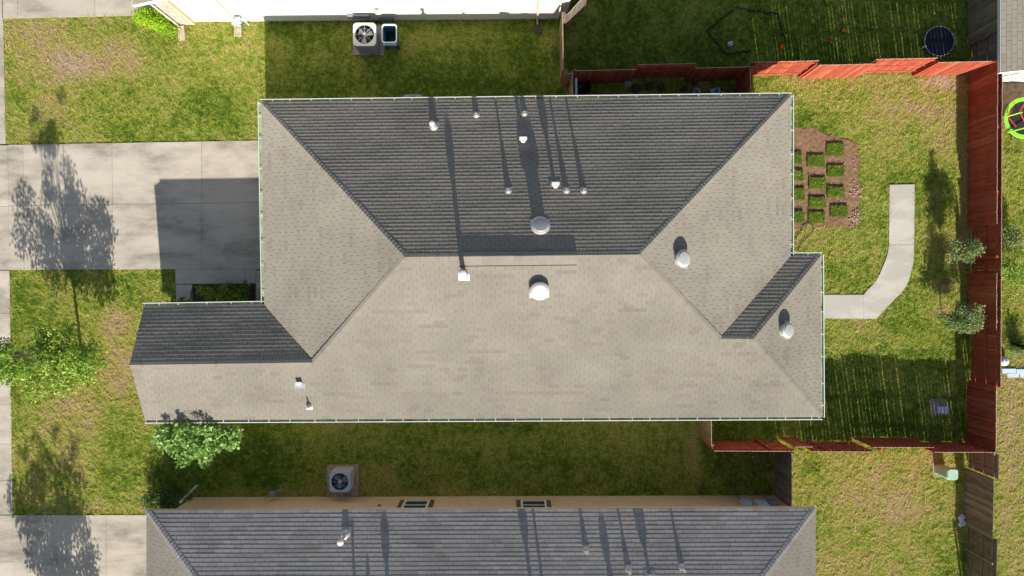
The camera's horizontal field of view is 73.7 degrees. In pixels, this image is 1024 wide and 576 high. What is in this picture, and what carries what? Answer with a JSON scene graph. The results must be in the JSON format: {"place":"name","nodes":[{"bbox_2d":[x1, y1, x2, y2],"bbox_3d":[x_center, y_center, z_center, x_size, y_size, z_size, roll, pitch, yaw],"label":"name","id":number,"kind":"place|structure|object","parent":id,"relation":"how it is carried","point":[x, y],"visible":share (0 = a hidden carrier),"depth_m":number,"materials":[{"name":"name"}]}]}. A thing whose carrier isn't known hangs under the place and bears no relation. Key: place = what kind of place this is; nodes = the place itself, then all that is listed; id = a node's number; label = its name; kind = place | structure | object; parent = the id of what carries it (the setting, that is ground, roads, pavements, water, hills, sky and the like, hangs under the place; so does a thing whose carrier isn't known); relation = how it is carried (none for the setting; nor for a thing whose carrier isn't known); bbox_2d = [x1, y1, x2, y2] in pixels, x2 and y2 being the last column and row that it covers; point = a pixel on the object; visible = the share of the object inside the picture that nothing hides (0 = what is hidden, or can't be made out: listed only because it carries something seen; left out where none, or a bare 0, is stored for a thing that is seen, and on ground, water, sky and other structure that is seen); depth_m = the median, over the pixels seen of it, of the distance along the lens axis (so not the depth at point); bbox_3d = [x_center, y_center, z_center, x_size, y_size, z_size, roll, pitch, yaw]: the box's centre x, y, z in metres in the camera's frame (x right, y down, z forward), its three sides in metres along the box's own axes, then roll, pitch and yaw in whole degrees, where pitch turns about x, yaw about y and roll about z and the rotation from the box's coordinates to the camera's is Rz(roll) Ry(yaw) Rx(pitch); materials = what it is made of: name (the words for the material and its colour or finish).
{"place":"outdoors","nodes":[
{"label":"outdoors","id":0,"kind":"place"},
{"bbox_2d":[0,0,5,143],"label":"sidewalk","id":1,"kind":"structure","parent":0,"point":[2,106],"depth_m":29.45,"materials":[{"name":"concrete"}]},
{"bbox_2d":[0,145,8,269],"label":"sidewalk","id":2,"kind":"structure","parent":0,"point":[4,231],"depth_m":29.45,"materials":[{"name":"concrete"}]},
{"bbox_2d":[0,270,12,514],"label":"sidewalk","id":3,"kind":"structure","parent":0,"point":[6,488],"depth_m":29.45,"materials":[{"name":"concrete"}]},
{"bbox_2d":[0,515,12,575],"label":"sidewalk","id":4,"kind":"structure","parent":0,"point":[6,545],"depth_m":29.45,"materials":[{"name":"concrete"}]},
{"bbox_2d":[2,0,155,18],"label":"driveway","id":5,"kind":"structure","parent":0,"point":[16,9],"depth_m":29.45,"materials":[{"name":"concrete"}]},
{"bbox_2d":[13,515,145,575],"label":"driveway","id":6,"kind":"structure","parent":0,"point":[79,545],"depth_m":29.45,"materials":[{"name":"concrete"}]},
{"bbox_2d":[8,141,259,269],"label":"driveway","id":7,"kind":"structure","parent":0,"point":[140,206],"depth_m":29.45,"materials":[{"name":"concrete"}]},
{"bbox_2d":[0,0,1023,575],"bbox_3d":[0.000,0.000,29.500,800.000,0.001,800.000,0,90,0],"label":"ground","id":8,"kind":"structure","parent":0,"point":[424,90],"depth_m":29.50,"materials":[{"name":"green plant"}]},
{"bbox_2d":[0,322,107,403],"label":"tree","id":9,"kind":"object","parent":8,"relation":"on","point":[80,360],"visible":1,"depth_m":26.62,"materials":[{"name":"green plant"}]},
{"bbox_2d":[131,4,179,36],"bbox_3d":[-15.185,-11.343,29.070,1.924,0.968,1.400,0,90,0],"label":"shrub","id":10,"kind":"object","parent":8,"relation":"on","point":[155,18],"visible":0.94,"depth_m":28.89,"materials":[{"name":"green plant"}]},
{"bbox_2d":[139,482,191,508],"bbox_3d":[-14.704,8.936,29.044,2.226,1.021,1.487,0,90,0],"label":"shrub","id":11,"kind":"object","parent":8,"relation":"on","point":[161,499],"visible":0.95,"depth_m":28.89,"materials":[{"name":"green plant"}]},
{"bbox_2d":[178,25,185,40],"bbox_3d":[-14.235,-10.987,29.425,0.270,0.090,0.620,-5,90,0],"label":"splash block","id":12,"kind":"object","parent":8,"relation":"on","point":[181,36],"depth_m":29.43,"materials":[{"name":"beige concrete"}]},
{"bbox_2d":[176,284,192,300],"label":"walkway","id":13,"kind":"structure","parent":8,"relation":"on","point":[183,290],"depth_m":29.46,"materials":[{"name":"concrete"}]},
{"bbox_2d":[150,421,243,470],"bbox_3d":[-12.522,6.190,27.878,3.675,3.350,2.269,0,90,0],"label":"tree","id":14,"kind":"object","parent":8,"relation":"on","point":[201,443],"visible":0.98,"depth_m":26.80,"materials":[{"name":"green plant"}]},
{"bbox_2d":[175,269,255,283],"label":"walkway","id":15,"kind":"structure","parent":8,"relation":"on","point":[210,276],"depth_m":29.46,"materials":[{"name":"concrete"}]},
{"bbox_2d":[193,284,254,305],"bbox_3d":[-12.435,0.297,29.500,2.701,0.040,0.918,0,90,0],"label":"mulch bed","id":16,"kind":"object","parent":8,"relation":"on","point":[251,296],"visible":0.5,"depth_m":29.48,"materials":[{"name":"brown"}]},
{"bbox_2d":[177,281,250,305],"bbox_3d":[-12.651,0.354,28.996,3.328,1.116,1.400,0,90,0],"label":"shrub","id":17,"kind":"object","parent":16,"relation":"on","point":[219,293],"visible":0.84,"depth_m":28.74,"materials":[{"name":"green plant"}]},
{"bbox_2d":[234,24,241,36],"bbox_3d":[-11.807,-11.095,29.425,0.300,0.090,0.500,0,90,0],"label":"splash block","id":18,"kind":"object","parent":8,"relation":"on","point":[237,29],"depth_m":29.42,"materials":[{"name":"beige concrete"}]},
{"bbox_2d":[256,270,260,300],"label":"porch slab","id":19,"kind":"structure","parent":8,"relation":"on","point":[258,285],"depth_m":29.44,"materials":[{"name":"concrete"}]},
{"bbox_2d":[327,464,358,496],"bbox_3d":[-7.292,8.312,29.035,1.360,0.970,1.380,0,90,0],"label":"air conditioner","id":20,"kind":"object","parent":8,"relation":"on","point":[342,480],"visible":1,"depth_m":29.10,"materials":[{"name":"grey metal"}]},
{"bbox_2d":[132,0,569,29],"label":"house","id":21,"kind":"structure","parent":8,"relation":"on","point":[188,12],"depth_m":28.36,"materials":[{"name":"white"}]},
{"bbox_2d":[353,23,383,54],"bbox_3d":[-6.182,-10.699,28.935,1.340,1.170,1.300,0,90,0],"label":"air conditioner","id":22,"kind":"object","parent":8,"relation":"on","point":[367,38],"visible":0.99,"depth_m":28.63,"materials":[{"name":"grey metal"}]},
{"bbox_2d":[382,24,399,49],"bbox_3d":[-5.121,-10.588,28.990,0.640,1.020,0.860,0,90,0],"label":"wheeled bin","id":23,"kind":"object","parent":8,"relation":"on","point":[390,38],"visible":1,"depth_m":28.96,"materials":[{"name":"teal plastic"}]},
{"bbox_2d":[403,94,422,96],"bbox_3d":[-3.805,-7.702,29.035,1.520,0.970,0.950,0,90,0],"label":"air conditioner","id":24,"kind":"object","parent":8,"relation":"on","point":[412,95],"visible":0.02,"depth_m":28.58,"materials":[{"name":"grey metal"}]},
{"bbox_2d":[129,93,824,422],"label":"house","id":25,"kind":"structure","parent":8,"relation":"on","point":[633,257],"depth_m":25.86,"materials":[{"name":"grey"}]},
{"bbox_2d":[145,483,816,575],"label":"house","id":26,"kind":"structure","parent":8,"relation":"on","point":[693,535],"depth_m":26.42,"materials":[{"name":"grey"}]},
{"bbox_2d":[397,500,434,507],"bbox_3d":[-3.985,8.965,28.180,1.440,1.350,0.070,0,90,0],"label":"window","id":27,"kind":"structure","parent":26,"relation":"in","point":[403,503],"depth_m":28.22,"materials":[{"name":"white paint"}]},
{"bbox_2d":[516,500,551,506],"bbox_3d":[0.899,8.965,28.180,1.440,1.350,0.070,0,90,0],"label":"window","id":28,"kind":"structure","parent":26,"relation":"in","point":[519,503],"depth_m":28.42,"materials":[{"name":"white paint"}]},
{"bbox_2d":[535,20,540,32],"bbox_3d":[1.112,-11.267,29.425,0.240,0.090,0.550,0,90,0],"label":"splash block","id":29,"kind":"object","parent":8,"relation":"on","point":[538,28],"depth_m":29.43,"materials":[{"name":"grey concrete"}]},
{"bbox_2d":[559,12,565,82],"bbox_3d":[2.119,-10.031,28.576,0.145,1.848,2.397,-1,90,0],"label":"wooden fence","id":30,"kind":"object","parent":8,"relation":"on","point":[561,49],"visible":1,"depth_m":28.27,"materials":[{"name":"beige wood"}]},
{"bbox_2d":[562,71,574,85],"bbox_3d":[2.361,-8.767,28.582,0.390,1.835,0.143,0,90,0],"label":"wooden fence","id":31,"kind":"object","parent":8,"relation":"on","point":[566,78],"visible":0.83,"depth_m":28.36,"materials":[{"name":"beige wood"}]},
{"bbox_2d":[568,71,574,94],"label":"wooden fence","id":32,"kind":"object","parent":8,"relation":"on","point":[570,88],"visible":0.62,"depth_m":28.09,"materials":[{"name":"beige wood"}]},
{"bbox_2d":[563,0,586,30],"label":"wooden fence","id":33,"kind":"object","parent":8,"relation":"on","point":[570,17],"visible":0.98,"depth_m":28.52,"materials":[{"name":"white paint"}]},
{"bbox_2d":[573,78,576,94],"bbox_3d":[2.626,-8.102,28.700,0.090,1.600,0.960,0,90,0],"label":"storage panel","id":34,"kind":"object","parent":8,"relation":"on","point":[575,86],"visible":0.36,"depth_m":27.90,"materials":[{"name":"blue plastic"}]},
{"bbox_2d":[577,80,590,94],"bbox_3d":[3.059,-8.560,29.235,0.608,0.530,0.826,0,90,0],"label":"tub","id":35,"kind":"object","parent":8,"relation":"on","point":[580,91],"visible":0.84,"depth_m":29.29,"materials":[{"name":"black plastic"}]},
{"bbox_2d":[631,83,640,92],"bbox_3d":[5.319,-8.586,29.313,0.400,0.374,0.464,0,90,0],"label":"plant pot","id":36,"kind":"object","parent":8,"relation":"on","point":[635,87],"visible":1,"depth_m":29.31,"materials":[{"name":"plastic"}]},
{"bbox_2d":[657,83,664,90],"bbox_3d":[6.391,-8.632,29.313,0.340,0.374,0.377,0,90,0],"label":"plant pot","id":37,"kind":"object","parent":8,"relation":"on","point":[660,86],"visible":1,"depth_m":29.28,"materials":[{"name":"plastic"}]},
{"bbox_2d":[681,85,687,91],"bbox_3d":[7.393,-8.547,29.316,0.311,0.369,0.291,-20,90,0],"label":"plant pot","id":38,"kind":"object","parent":8,"relation":"on","point":[684,88],"visible":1,"depth_m":29.28,"materials":[{"name":"plastic"}]},
{"bbox_2d":[692,87,700,93],"bbox_3d":[7.897,-8.378,29.290,0.340,0.380,0.386,0,90,0],"label":"bucket","id":39,"kind":"object","parent":8,"relation":"on","point":[697,90],"visible":0.59,"depth_m":29.21,"materials":[{"name":"grey plastic"}]},
{"bbox_2d":[699,421,713,446],"bbox_3d":[8.143,5.533,28.579,0.146,1.842,1.870,-1,90,0],"label":"wooden fence","id":40,"kind":"object","parent":8,"relation":"on","point":[705,427],"visible":0.55,"depth_m":28.36,"materials":[{"name":"beige wood"}]},
{"bbox_2d":[709,87,719,93],"bbox_3d":[8.707,-8.445,29.287,0.380,0.385,0.340,-10,90,0],"label":"bucket","id":41,"kind":"object","parent":8,"relation":"on","point":[714,90],"visible":0.8,"depth_m":29.18,"materials":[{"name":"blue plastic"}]},
{"bbox_2d":[736,68,752,92],"bbox_3d":[9.729,-8.147,28.578,0.146,1.845,1.626,-1,90,0],"label":"wooden fence","id":42,"kind":"object","parent":8,"relation":"on","point":[743,83],"visible":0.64,"depth_m":28.29,"materials":[{"name":"red paint"}]},
{"bbox_2d":[707,6,785,55],"bbox_3d":[10.082,-11.068,29.418,3.451,0.103,2.131,0,90,0],"label":"garden netting","id":43,"kind":"object","parent":8,"relation":"on","point":[736,7],"visible":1,"depth_m":29.41,"materials":[{"name":"black"}]},
{"bbox_2d":[774,448,793,505],"bbox_3d":[11.401,7.965,28.577,0.145,1.846,2.640,0,90,0],"label":"wooden fence","id":44,"kind":"object","parent":8,"relation":"on","point":[783,477],"visible":0.75,"depth_m":28.39,"materials":[{"name":"brown wood"}]},
{"bbox_2d":[573,58,996,83],"bbox_3d":[11.167,-9.095,28.576,17.317,1.848,0.205,-1,90,0],"label":"wooden fence","id":45,"kind":"object","parent":8,"relation":"on","point":[803,68],"visible":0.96,"depth_m":28.46,"materials":[{"name":"red paint"}]},
{"bbox_2d":[794,223,813,249],"bbox_3d":[12.378,-2.073,29.430,1.718,0.024,0.615,-43,90,0],"label":"garden hose","id":46,"kind":"object","parent":8,"relation":"on","point":[807,237],"visible":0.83,"depth_m":29.42,"materials":[{"name":"green rubber"}]},
{"bbox_2d":[794,126,861,229],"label":"bare soil","id":47,"kind":"structure","parent":8,"relation":"on","point":[811,141],"depth_m":29.47,"materials":[{"name":"brown soil"}]},
{"bbox_2d":[794,143,848,223],"bbox_3d":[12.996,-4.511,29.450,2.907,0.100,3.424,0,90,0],"label":"turf squares","id":48,"kind":"structure","parent":47,"relation":"on","point":[820,187],"depth_m":29.40,"materials":[{"name":"plant"}]},
{"bbox_2d":[849,156,862,227],"bbox_3d":[14.824,-4.147,29.453,0.629,0.081,3.092,0,90,0],"label":"rubble","id":49,"kind":"object","parent":47,"relation":"on","point":[855,218],"visible":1,"depth_m":29.43,"materials":[{"name":"brown stone"}]},
{"bbox_2d":[700,437,995,452],"bbox_3d":[13.903,6.546,28.576,11.516,1.847,0.204,0,90,0],"label":"wooden fence","id":50,"kind":"object","parent":8,"relation":"on","point":[877,443],"visible":0.99,"depth_m":28.43,"materials":[{"name":"red paint"}]},
{"bbox_2d":[922,26,954,56],"bbox_3d":[18.286,-10.565,29.344,1.290,0.312,1.290,0,90,0],"label":"trampoline","id":51,"kind":"object","parent":8,"relation":"on","point":[939,40],"visible":1,"depth_m":29.21,"materials":[{"name":"fabric"}]},
{"bbox_2d":[929,399,948,415],"bbox_3d":[18.426,5.144,29.428,0.780,0.184,0.720,0,90,0],"label":"utility cover","id":52,"kind":"object","parent":8,"relation":"on","point":[938,408],"visible":1,"depth_m":29.45,"materials":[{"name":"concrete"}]},
{"bbox_2d":[932,463,957,479],"bbox_3d":[18.463,7.869,29.045,0.600,0.930,0.600,0,90,0],"label":"utility pedestal","id":53,"kind":"object","parent":8,"relation":"on","point":[944,471],"visible":1,"depth_m":28.87,"materials":[{"name":"green metal"}]},
{"bbox_2d":[936,301,985,333],"bbox_3d":[18.720,1.230,28.431,1.925,2.242,1.382,0,90,0],"label":"tree","id":54,"kind":"object","parent":8,"relation":"on","point":[960,316],"visible":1,"depth_m":28.08,"materials":[{"name":"green plant"}]},
{"bbox_2d":[958,514,965,526],"bbox_3d":[19.426,10.019,29.393,0.411,0.196,0.558,0,90,0],"label":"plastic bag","id":55,"kind":"object","parent":8,"relation":"on","point":[962,522],"visible":1,"depth_m":29.34,"materials":[{"name":"white plastic"}]},
{"bbox_2d":[942,236,986,264],"bbox_3d":[18.770,-1.531,28.397,1.535,2.309,1.223,0,90,0],"label":"tree","id":56,"kind":"object","parent":8,"relation":"on","point":[965,249],"visible":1,"depth_m":28.02,"materials":[{"name":"green plant"}]},
{"bbox_2d":[963,453,998,575],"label":"wooden fence","id":57,"kind":"object","parent":8,"relation":"on","point":[981,548],"visible":0.96,"depth_m":28.49,"materials":[{"name":"brown wood"}]},
{"bbox_2d":[968,0,996,60],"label":"wooden fence","id":58,"kind":"object","parent":8,"relation":"on","point":[982,18],"visible":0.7,"depth_m":28.60,"materials":[{"name":"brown wood"}]},
{"bbox_2d":[966,62,1002,452],"bbox_3d":[19.744,-1.277,28.576,0.205,1.848,15.975,0,90,0],"label":"wooden fence","id":59,"kind":"object","parent":8,"relation":"on","point":[984,189],"visible":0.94,"depth_m":28.38,"materials":[{"name":"red paint"}]},
{"bbox_2d":[1001,357,1008,365],"bbox_3d":[21.131,3.144,29.295,0.400,0.370,0.400,0,90,0],"label":"garden globe","id":60,"kind":"object","parent":8,"relation":"on","point":[1004,361],"visible":0.82,"depth_m":29.20,"materials":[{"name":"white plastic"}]},
{"bbox_2d":[998,256,1023,288],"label":"shrub","id":61,"kind":"object","parent":8,"relation":"on","point":[1008,269],"visible":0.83,"depth_m":28.60,"materials":[{"name":"green plant"}]},
{"bbox_2d":[1001,369,1023,377],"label":"stone edging","id":62,"kind":"object","parent":8,"relation":"on","point":[1017,372],"visible":0.95,"depth_m":29.40,"materials":[{"name":"white stone"}]},
{"bbox_2d":[1002,222,1023,251],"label":"shrub","id":63,"kind":"object","parent":8,"relation":"on","point":[1011,239],"visible":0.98,"depth_m":28.73,"materials":[{"name":"green plant"}]},
{"bbox_2d":[1002,331,1023,359],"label":"spiky plant","id":64,"kind":"object","parent":8,"relation":"on","point":[1018,344],"visible":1,"depth_m":29.12,"materials":[{"name":"green plant"}]},
{"bbox_2d":[824,184,914,318],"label":"garden path","id":65,"kind":"structure","parent":0,"point":[875,300],"depth_m":29.45,"materials":[{"name":"concrete"}]},
{"bbox_2d":[976,0,1023,81],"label":"house","id":66,"kind":"structure","parent":0,"point":[1010,40],"depth_m":27.20,"materials":[{"name":"grey"}]},
{"bbox_2d":[1002,82,1023,127],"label":"patio","id":67,"kind":"structure","parent":0,"point":[1011,91],"depth_m":29.45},
{"bbox_2d":[1002,97,1023,140],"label":"trampoline","id":68,"kind":"object","parent":67,"relation":"on","point":[1014,118],"visible":0.96,"depth_m":28.96,"materials":[{"name":"green"}]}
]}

